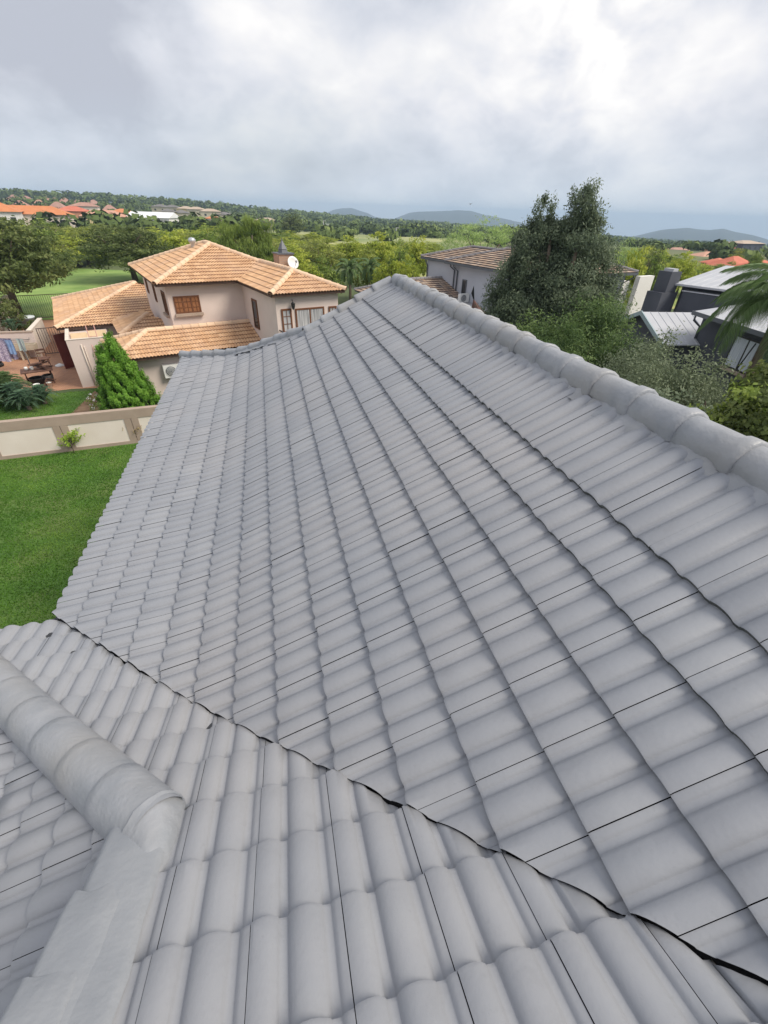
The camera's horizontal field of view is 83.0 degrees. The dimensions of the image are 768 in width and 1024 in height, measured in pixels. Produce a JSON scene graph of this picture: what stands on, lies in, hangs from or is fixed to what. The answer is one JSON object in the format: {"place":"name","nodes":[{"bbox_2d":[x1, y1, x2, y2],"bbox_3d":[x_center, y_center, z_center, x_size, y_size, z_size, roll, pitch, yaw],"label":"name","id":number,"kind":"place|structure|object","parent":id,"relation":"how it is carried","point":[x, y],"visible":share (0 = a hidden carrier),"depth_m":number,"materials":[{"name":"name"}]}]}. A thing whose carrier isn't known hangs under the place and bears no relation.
{"place":"outdoors","nodes":[
{"label":"outdoors","id":0,"kind":"place"},
{"bbox_2d":[0,294,36,330],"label":"dark bush","id":1,"kind":"object","parent":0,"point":[6,305],"visible":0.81,"depth_m":32.32,"materials":[{"name":"green plant"}]},
{"bbox_2d":[0,389,94,419],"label":"neighbour lawn","id":2,"kind":"structure","parent":0,"point":[48,406],"depth_m":21.98,"materials":[{"name":"green plant"}]},
{"bbox_2d":[0,371,31,401],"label":"cycad","id":3,"kind":"object","parent":2,"relation":"on","point":[6,376],"visible":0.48,"depth_m":22.06,"materials":[{"name":"green plant"}]},
{"bbox_2d":[0,381,36,405],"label":"cycad","id":4,"kind":"object","parent":2,"relation":"on","point":[10,387],"visible":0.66,"depth_m":21.44,"materials":[{"name":"green plant"}]},
{"bbox_2d":[4,389,45,410],"bbox_3d":[-17.715,-5.409,21.407,1.704,1.253,1.688,-20,40,-28],"label":"cycad","id":5,"kind":"object","parent":2,"relation":"on","point":[22,396],"visible":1,"depth_m":21.17,"materials":[{"name":"green plant"}]},
{"bbox_2d":[28,384,59,403],"bbox_3d":[-17.512,-5.881,22.143,1.604,1.199,1.589,-20,40,-28],"label":"cycad","id":6,"kind":"object","parent":2,"relation":"on","point":[40,389],"visible":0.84,"depth_m":21.93,"materials":[{"name":"green plant"}]},
{"bbox_2d":[72,391,110,412],"bbox_3d":[-13.607,-4.931,21.587,4.100,0.001,7.600,-7,36,-12],"label":"soil bed","id":7,"kind":"object","parent":2,"relation":"on","point":[84,407],"visible":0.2,"depth_m":22.17,"materials":[{"name":"brown soil"}]},
{"bbox_2d":[93,331,161,410],"bbox_3d":[-11.739,-5.890,19.573,2.925,4.338,2.724,-7,36,-12],"label":"conical conifer","id":8,"kind":"object","parent":7,"relation":"on","point":[122,381],"visible":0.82,"depth_m":19.04,"materials":[{"name":"green plant"}]},
{"bbox_2d":[0,319,97,391],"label":"clay paving","id":9,"kind":"structure","parent":0,"point":[68,378],"depth_m":26.85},
{"bbox_2d":[0,295,15,330],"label":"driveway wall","id":10,"kind":"structure","parent":9,"relation":"on","point":[2,328],"depth_m":33.59,"materials":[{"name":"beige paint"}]},
{"bbox_2d":[11,293,67,317],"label":"fence","id":11,"kind":"structure","parent":10,"relation":"attached to","point":[36,303],"depth_m":37.59,"materials":[{"name":"metal"}]},
{"bbox_2d":[0,318,26,330],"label":"cycad","id":12,"kind":"object","parent":9,"relation":"on","point":[11,324],"visible":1,"depth_m":31.96,"materials":[{"name":"green plant"}]},
{"bbox_2d":[0,338,30,366],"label":"washing line","id":13,"kind":"object","parent":9,"relation":"on","point":[21,345],"visible":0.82,"depth_m":25.61,"materials":[{"name":"grey metal"}]},
{"bbox_2d":[0,340,11,361],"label":"hanging cloth","id":14,"kind":"object","parent":13,"relation":"hanging from","point":[4,355],"visible":1,"depth_m":25.79,"materials":[{"name":"fabric"}]},
{"bbox_2d":[4,340,16,354],"bbox_3d":[-21.989,-9.698,25.563,0.438,0.820,0.110,2,35,0],"label":"hanging cloth","id":15,"kind":"object","parent":13,"relation":"hanging from","point":[10,346],"visible":1,"depth_m":25.55,"materials":[{"name":"blue fabric"}]},
{"bbox_2d":[0,330,42,357],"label":"yard wall","id":16,"kind":"structure","parent":9,"relation":"on","point":[20,334],"depth_m":28.16,"materials":[{"name":"beige paint"}]},
{"bbox_2d":[24,342,40,359],"bbox_3d":[-23.059,-10.504,28.381,0.820,0.960,0.540,-10,36,-16],"label":"wash trough","id":17,"kind":"object","parent":9,"relation":"on","point":[31,346],"visible":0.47,"depth_m":28.22,"materials":[{"name":"concrete"}]},
{"bbox_2d":[20,367,54,386],"bbox_3d":[-19.629,-7.724,24.714,1.500,0.787,0.950,-21,41,-29],"label":"garden table","id":18,"kind":"object","parent":9,"relation":"on","point":[25,372],"visible":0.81,"depth_m":24.34,"materials":[{"name":"brown wood"}]},
{"bbox_2d":[26,318,49,351],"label":"yard wall","id":19,"kind":"structure","parent":9,"relation":"on","point":[37,323],"depth_m":30.33,"materials":[{"name":"beige paint"}]},
{"bbox_2d":[28,373,53,384],"bbox_3d":[-19.532,-7.568,24.756,0.745,0.420,1.192,29,43,33],"label":"black planter","id":20,"kind":"object","parent":9,"relation":"on","point":[40,379],"visible":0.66,"depth_m":24.67,"materials":[{"name":"grey plastic"}]},
{"bbox_2d":[35,327,59,353],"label":"yard gate","id":21,"kind":"structure","parent":9,"relation":"on","point":[47,339],"depth_m":28.82,"materials":[{"name":"metal"}]},
{"bbox_2d":[65,328,106,387],"bbox_3d":[-16.858,-9.128,25.256,2.070,2.570,3.377,-18,39,-26],"label":"flat roofed annex","id":22,"kind":"object","parent":9,"relation":"on","point":[81,351],"visible":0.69,"depth_m":23.79,"materials":[{"name":"beige paint"}]},
{"bbox_2d":[0,443,140,628],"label":"lawn","id":23,"kind":"structure","parent":0,"point":[63,583],"depth_m":14.01,"materials":[{"name":"green plant"}]},
{"bbox_2d":[57,428,85,452],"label":"young shrub","id":24,"kind":"object","parent":23,"relation":"on","point":[73,433],"visible":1,"depth_m":17.68,"materials":[{"name":"green plant"}]},
{"bbox_2d":[0,405,157,459],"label":"boundary wall","id":25,"kind":"structure","parent":23,"relation":"on","point":[27,437],"depth_m":17.80,"materials":[{"name":"beige paint"}]},
{"bbox_2d":[0,274,767,1023],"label":"grey tiled house","id":26,"kind":"structure","parent":23,"relation":"on","point":[394,650],"depth_m":2.09,"materials":[{"name":"tile"}]},
{"bbox_2d":[0,268,143,319],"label":"park lawn","id":27,"kind":"structure","parent":0,"point":[80,279],"depth_m":54.13,"materials":[{"name":"green plant"}]},
{"bbox_2d":[0,215,82,313],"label":"broadleaf tree","id":28,"kind":"object","parent":27,"relation":"on","point":[24,254],"visible":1,"depth_m":34.69,"materials":[{"name":"green plant"}]},
{"bbox_2d":[41,238,81,268],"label":"broadleaf tree","id":29,"kind":"object","parent":27,"relation":"on","point":[56,249],"visible":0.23,"depth_m":64.34,"materials":[{"name":"green plant"}]},
{"bbox_2d":[61,224,179,280],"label":"broadleaf tree","id":30,"kind":"object","parent":27,"relation":"on","point":[114,246],"visible":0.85,"depth_m":54.45,"materials":[{"name":"green plant"}]},
{"bbox_2d":[153,228,189,249],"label":"broadleaf tree","id":31,"kind":"object","parent":27,"relation":"on","point":[175,240],"visible":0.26,"depth_m":62.03,"materials":[{"name":"green plant"}]},
{"bbox_2d":[328,208,376,217],"bbox_3d":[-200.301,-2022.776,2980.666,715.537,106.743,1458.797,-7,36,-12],"label":"hills","id":32,"kind":"structure","parent":0,"point":[348,211],"depth_m":2781.60,"materials":[{"name":"blue"}]},
{"bbox_2d":[272,230,486,248],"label":"field","id":33,"kind":"structure","parent":0,"point":[362,239],"depth_m":161.81,"materials":[{"name":"plant"}]},
{"bbox_2d":[279,212,307,232],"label":"broadleaf tree","id":34,"kind":"object","parent":33,"relation":"on","point":[288,223],"visible":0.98,"depth_m":170.87,"materials":[{"name":"green plant"}]},
{"bbox_2d":[0,198,767,397],"bbox_3d":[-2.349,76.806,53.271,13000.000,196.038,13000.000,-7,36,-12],"label":"ground","id":35,"kind":"structure","parent":0,"point":[343,297],"depth_m":72.76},
{"bbox_2d":[0,203,25,224],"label":"house","id":36,"kind":"structure","parent":35,"relation":"on","point":[7,211],"depth_m":116.19,"materials":[{"name":"orange tile"}]},
{"bbox_2d":[9,205,75,227],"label":"house","id":37,"kind":"structure","parent":35,"relation":"on","point":[29,211],"depth_m":125.71,"materials":[{"name":"orange tile"}]},
{"bbox_2d":[24,218,68,249],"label":"broadleaf tree","id":38,"kind":"object","parent":35,"relation":"on","point":[52,232],"visible":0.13,"depth_m":68.13,"materials":[{"name":"green plant"}]},
{"bbox_2d":[59,206,89,217],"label":"house","id":39,"kind":"structure","parent":35,"relation":"on","point":[76,210],"depth_m":167.89,"materials":[{"name":"tile"}]},
{"bbox_2d":[57,235,100,266],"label":"broadleaf tree","id":40,"kind":"object","parent":35,"relation":"on","point":[71,244],"visible":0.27,"depth_m":67.45,"materials":[{"name":"green plant"}]},
{"bbox_2d":[56,226,103,265],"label":"broadleaf tree","id":41,"kind":"object","parent":35,"relation":"on","point":[71,233],"visible":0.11,"depth_m":68.86,"materials":[{"name":"green plant"}]},
{"bbox_2d":[68,202,100,209],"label":"house","id":42,"kind":"structure","parent":35,"relation":"on","point":[86,205],"depth_m":211.34,"materials":[{"name":"pink paint"}]},
{"bbox_2d":[126,211,178,221],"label":"house","id":43,"kind":"structure","parent":35,"relation":"on","point":[168,216],"depth_m":179.52,"materials":[{"name":"white paint"}]},
{"bbox_2d":[51,238,346,398],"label":"terracotta roofed house","id":44,"kind":"structure","parent":35,"relation":"on","point":[201,295],"depth_m":22.42,"materials":[{"name":"orange tile"}]},
{"bbox_2d":[53,332,74,368],"bbox_3d":[-19.608,-9.947,26.782,0.100,2.000,0.850,14,37,17],"label":"yard door","id":45,"kind":"structure","parent":44,"relation":"attached to","point":[63,350],"depth_m":26.64,"materials":[{"name":"paint"}]},
{"bbox_2d":[53,332,74,368],"bbox_3d":[-19.632,-9.953,26.789,0.050,2.000,0.850,14,37,17],"label":"door leaf","id":46,"kind":"structure","parent":45,"relation":"in","point":[59,339],"depth_m":26.64,"materials":[{"name":"paint"}]},
{"bbox_2d":[160,290,169,317],"bbox_3d":[-11.384,-10.770,22.468,0.180,1.180,1.020,-19,40,-27],"label":"window","id":47,"kind":"structure","parent":44,"relation":"in","point":[166,313],"depth_m":22.42,"materials":[{"name":"brown glass"}]},
{"bbox_2d":[162,362,178,378],"bbox_3d":[-10.451,-6.990,21.457,0.840,0.650,0.446,-19,40,-27],"label":"air conditioner","id":48,"kind":"object","parent":44,"relation":"attached to","point":[169,370],"visible":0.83,"depth_m":21.21,"materials":[{"name":"white metal"}]},
{"bbox_2d":[172,295,203,316],"bbox_3d":[-10.010,-10.521,22.161,1.370,0.930,0.180,-19,40,-27],"label":"window","id":49,"kind":"structure","parent":44,"relation":"in","point":[189,305],"depth_m":22.17,"materials":[{"name":"brown"}]},
{"bbox_2d":[251,298,259,329],"bbox_3d":[-6.639,-10.249,22.470,0.070,1.400,0.750,-19,40,-27],"label":"window","id":50,"kind":"structure","parent":44,"relation":"in","point":[254,302],"depth_m":22.45,"materials":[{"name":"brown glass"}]},
{"bbox_2d":[281,308,292,331],"bbox_3d":[-4.580,-8.781,20.664,0.500,1.650,0.070,-19,40,-27],"label":"window","id":51,"kind":"structure","parent":44,"relation":"in","point":[287,323],"depth_m":20.44,"materials":[{"name":"white glass"}]},
{"bbox_2d":[288,256,298,268],"bbox_3d":[-5.087,-14.055,24.487,0.574,0.645,0.569,6,35,6],"label":"satellite dish","id":52,"kind":"object","parent":44,"relation":"attached to","point":[293,261],"visible":0.89,"depth_m":24.54,"materials":[{"name":"white metal"}]},
{"bbox_2d":[295,306,324,326],"bbox_3d":[-3.577,-9.071,21.240,1.500,1.720,0.070,-19,40,-27],"label":"window","id":53,"kind":"structure","parent":44,"relation":"in","point":[304,316],"depth_m":20.89,"materials":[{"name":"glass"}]},
{"bbox_2d":[200,209,220,217],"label":"house","id":54,"kind":"structure","parent":35,"relation":"on","point":[204,213],"depth_m":270.67,"materials":[{"name":"white"}]},
{"bbox_2d":[186,223,238,250],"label":"broadleaf tree","id":55,"kind":"object","parent":35,"relation":"on","point":[197,236],"visible":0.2,"depth_m":69.89,"materials":[{"name":"green plant"}]},
{"bbox_2d":[205,213,277,261],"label":"weeping tree","id":56,"kind":"object","parent":35,"relation":"on","point":[258,244],"visible":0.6,"depth_m":48.53,"materials":[{"name":"green plant"}]},
{"bbox_2d":[269,229,296,240],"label":"broadleaf tree","id":57,"kind":"object","parent":35,"relation":"on","point":[278,235],"visible":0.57,"depth_m":121.67,"materials":[{"name":"green plant"}]},
{"bbox_2d":[284,242,312,268],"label":"broadleaf tree","id":58,"kind":"object","parent":35,"relation":"on","point":[292,248],"visible":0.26,"depth_m":58.61,"materials":[{"name":"green plant"}]},
{"bbox_2d":[294,253,325,278],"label":"broadleaf tree","id":59,"kind":"object","parent":35,"relation":"on","point":[305,267],"visible":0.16,"depth_m":44.64,"materials":[{"name":"green plant"}]},
{"bbox_2d":[301,239,347,269],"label":"broadleaf tree","id":60,"kind":"object","parent":35,"relation":"on","point":[315,253],"visible":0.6,"depth_m":62.81,"materials":[{"name":"green plant"}]},
{"bbox_2d":[308,255,347,294],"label":"broadleaf tree","id":61,"kind":"object","parent":35,"relation":"on","point":[328,272],"visible":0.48,"depth_m":46.77,"materials":[{"name":"green plant"}]},
{"bbox_2d":[336,258,362,299],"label":"palm tree","id":62,"kind":"object","parent":35,"relation":"on","point":[350,272],"visible":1,"depth_m":43.43,"materials":[{"name":"green plant"}]},
{"bbox_2d":[331,235,368,266],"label":"broadleaf tree","id":63,"kind":"object","parent":35,"relation":"on","point":[351,249],"visible":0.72,"depth_m":65.80,"materials":[{"name":"green plant"}]},
{"bbox_2d":[352,249,378,287],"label":"broadleaf tree","id":64,"kind":"object","parent":35,"relation":"on","point":[365,281],"visible":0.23,"depth_m":48.52,"materials":[{"name":"green plant"}]},
{"bbox_2d":[357,257,380,284],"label":"palm tree","id":65,"kind":"object","parent":35,"relation":"on","point":[370,264],"visible":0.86,"depth_m":46.03,"materials":[{"name":"green plant"}]},
{"bbox_2d":[355,231,395,265],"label":"broadleaf tree","id":66,"kind":"object","parent":35,"relation":"on","point":[379,248],"visible":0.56,"depth_m":55.63,"materials":[{"name":"green plant"}]},
{"bbox_2d":[0,188,767,260],"bbox_3d":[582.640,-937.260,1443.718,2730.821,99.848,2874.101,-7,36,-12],"label":"woodland","id":67,"kind":"object","parent":35,"relation":"on","point":[401,227],"visible":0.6,"depth_m":260.94,"materials":[{"name":"green plant"}]},
{"bbox_2d":[370,250,406,284],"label":"broadleaf tree","id":68,"kind":"object","parent":35,"relation":"on","point":[385,270],"visible":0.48,"depth_m":43.41,"materials":[{"name":"green plant"}]},
{"bbox_2d":[381,236,414,279],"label":"broadleaf tree","id":69,"kind":"object","parent":35,"relation":"on","point":[400,257],"visible":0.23,"depth_m":49.79,"materials":[{"name":"green plant"}]},
{"bbox_2d":[397,254,421,277],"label":"broadleaf tree","id":70,"kind":"object","parent":35,"relation":"on","point":[411,270],"visible":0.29,"depth_m":40.07,"materials":[{"name":"green plant"}]},
{"bbox_2d":[406,235,427,275],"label":"broadleaf tree","id":71,"kind":"object","parent":35,"relation":"on","point":[416,250],"visible":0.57,"depth_m":54.43,"materials":[{"name":"green plant"}]},
{"bbox_2d":[424,241,444,251],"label":"broadleaf tree","id":72,"kind":"object","parent":35,"relation":"on","point":[432,246],"visible":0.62,"depth_m":105.36,"materials":[{"name":"green plant"}]},
{"bbox_2d":[507,306,567,341],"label":"bush","id":73,"kind":"object","parent":35,"relation":"on","point":[527,329],"visible":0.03,"depth_m":15.51,"materials":[{"name":"green plant"}]},
{"bbox_2d":[475,173,636,353],"bbox_3d":[7.138,-8.441,18.924,6.971,10.102,4.084,13,36,16],"label":"tall tree","id":74,"kind":"object","parent":35,"relation":"on","point":[575,254],"visible":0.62,"depth_m":17.53,"materials":[{"name":"green plant"}]},
{"bbox_2d":[533,305,598,364],"bbox_3d":[5.676,-3.642,15.078,3.021,6.510,3.102,-7,36,-12],"label":"bush","id":75,"kind":"object","parent":35,"relation":"on","point":[569,328],"visible":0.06,"depth_m":13.78,"materials":[{"name":"green plant"}]},
{"bbox_2d":[538,281,641,365],"bbox_3d":[7.095,-4.862,16.570,4.842,6.884,3.558,-23,42,-31],"label":"bush","id":76,"kind":"object","parent":35,"relation":"on","point":[597,312],"visible":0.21,"depth_m":14.78,"materials":[{"name":"green plant"}]},
{"bbox_2d":[588,323,652,373],"bbox_3d":[7.540,-3.401,15.159,2.326,6.116,2.484,-7,36,-12],"label":"bush","id":77,"kind":"object","parent":35,"relation":"on","point":[608,349],"visible":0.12,"depth_m":13.51,"materials":[{"name":"green plant"}]},
{"bbox_2d":[610,237,643,266],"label":"feathery tree","id":78,"kind":"object","parent":35,"relation":"on","point":[622,253],"visible":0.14,"depth_m":40.33,"materials":[{"name":"green plant"}]},
{"bbox_2d":[622,246,650,309],"bbox_3d":[22.649,-20.458,39.917,3.186,6.940,3.565,14,37,17],"label":"broadleaf tree","id":79,"kind":"object","parent":35,"relation":"on","point":[638,263],"visible":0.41,"depth_m":38.57,"materials":[{"name":"green plant"}]},
{"bbox_2d":[596,321,690,386],"bbox_3d":[7.163,-2.312,13.079,2.826,6.677,4.029,11,36,14],"label":"bush","id":80,"kind":"object","parent":35,"relation":"on","point":[621,359],"visible":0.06,"depth_m":11.65,"materials":[{"name":"green plant"}]},
{"bbox_2d":[616,352,671,398],"bbox_3d":[5.608,-1.018,11.470,2.564,6.307,2.402,3,35,1],"label":"bush","id":81,"kind":"object","parent":35,"relation":"on","point":[644,377],"visible":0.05,"depth_m":9.78,"materials":[{"name":"green plant"}]},
{"bbox_2d":[644,249,673,289],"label":"broadleaf tree","id":82,"kind":"object","parent":35,"relation":"on","point":[655,272],"visible":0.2,"depth_m":42.41,"materials":[{"name":"green plant"}]},
{"bbox_2d":[609,336,726,413],"bbox_3d":[6.948,-1.368,11.877,3.152,6.485,3.729,-7,36,-12],"label":"bush","id":83,"kind":"object","parent":35,"relation":"on","point":[670,379],"visible":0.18,"depth_m":10.17,"materials":[{"name":"green plant"}]},
{"bbox_2d":[654,386,718,420],"bbox_3d":[5.384,0.053,10.036,2.580,6.169,2.631,-7,36,-12],"label":"bush","id":84,"kind":"object","parent":35,"relation":"on","point":[660,393],"visible":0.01,"depth_m":8.29,"materials":[{"name":"green plant"}]},
{"bbox_2d":[676,348,740,409],"bbox_3d":[7.773,-1.308,12.082,2.638,6.196,3.198,-7,36,-12],"label":"bush","id":85,"kind":"object","parent":35,"relation":"on","point":[718,383],"visible":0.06,"depth_m":10.67,"materials":[{"name":"green plant"}]},
{"bbox_2d":[702,256,747,265],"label":"house","id":86,"kind":"structure","parent":35,"relation":"on","point":[737,259],"depth_m":88.06,"materials":[{"name":"orange tile"}]},
{"bbox_2d":[688,377,767,429],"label":"bush","id":87,"kind":"object","parent":35,"relation":"on","point":[750,392],"visible":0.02,"depth_m":8.16,"materials":[{"name":"green plant"}]},
{"bbox_2d":[696,262,767,388],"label":"palm tree","id":88,"kind":"object","parent":35,"relation":"on","point":[748,310],"visible":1,"depth_m":11.92,"materials":[{"name":"green plant"}]},
{"bbox_2d":[702,359,767,432],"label":"bush","id":89,"kind":"object","parent":35,"relation":"on","point":[759,375],"visible":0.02,"depth_m":8.97,"materials":[{"name":"green plant"}]},
{"bbox_2d":[712,387,767,441],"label":"bush","id":90,"kind":"object","parent":35,"relation":"on","point":[753,424],"visible":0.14,"depth_m":7.79,"materials":[{"name":"green plant"}]},
{"bbox_2d":[728,240,764,251],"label":"house","id":91,"kind":"structure","parent":35,"relation":"on","point":[749,245],"depth_m":205.43,"materials":[{"name":"white"}]},
{"bbox_2d":[748,246,765,263],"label":"broadleaf tree","id":92,"kind":"object","parent":35,"relation":"on","point":[756,258],"visible":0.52,"depth_m":75.91,"materials":[{"name":"green plant"}]},
{"bbox_2d":[0,0,767,238],"label":"sky","id":93,"kind":"structure","parent":0,"point":[388,109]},
{"bbox_2d":[394,210,525,227],"bbox_3d":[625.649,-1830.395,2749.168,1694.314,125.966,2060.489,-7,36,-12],"label":"hills","id":94,"kind":"structure","parent":0,"point":[460,216],"depth_m":2418.61,"materials":[{"name":"grey"}]},
{"bbox_2d":[354,245,654,318],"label":"brown roofed house","id":95,"kind":"structure","parent":0,"point":[455,272],"depth_m":32.75,"materials":[{"name":"grey paint"}]},
{"bbox_2d":[458,293,469,302],"bbox_3d":[6.036,-16.319,33.142,0.840,0.650,0.446,-16,39,-24],"label":"air conditioner","id":96,"kind":"object","parent":95,"relation":"on","point":[463,297],"visible":0.98,"depth_m":32.97,"materials":[{"name":"white metal"}]},
{"bbox_2d":[420,273,682,308],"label":"dry verge","id":97,"kind":"structure","parent":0,"point":[676,299],"depth_m":61.21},
{"bbox_2d":[432,215,518,252],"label":"feathery tree","id":98,"kind":"object","parent":97,"relation":"on","point":[474,234],"visible":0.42,"depth_m":50.32,"materials":[{"name":"green plant"}]},
{"bbox_2d":[644,248,667,274],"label":"broadleaf tree","id":99,"kind":"object","parent":97,"relation":"on","point":[657,258],"visible":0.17,"depth_m":56.95,"materials":[{"name":"green plant"}]},
{"bbox_2d":[668,251,696,289],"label":"broadleaf tree","id":100,"kind":"object","parent":97,"relation":"on","point":[681,267],"visible":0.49,"depth_m":51.92,"materials":[{"name":"green plant"}]},
{"bbox_2d":[614,265,767,405],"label":"charcoal house","id":101,"kind":"structure","parent":0,"point":[694,309],"depth_m":22.36,"materials":[{"name":"metal"}]},
{"bbox_2d":[720,335,759,377],"bbox_3d":[15.645,-6.807,18.999,0.180,1.480,1.820,0,35,-2],"label":"window","id":102,"kind":"structure","parent":101,"relation":"in","point":[738,351],"depth_m":19.09,"materials":[{"name":"grey glass"}]},
{"bbox_2d":[632,228,767,243],"bbox_3d":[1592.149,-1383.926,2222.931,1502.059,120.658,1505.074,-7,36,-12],"label":"hills","id":103,"kind":"structure","parent":0,"point":[695,234],"depth_m":1990.16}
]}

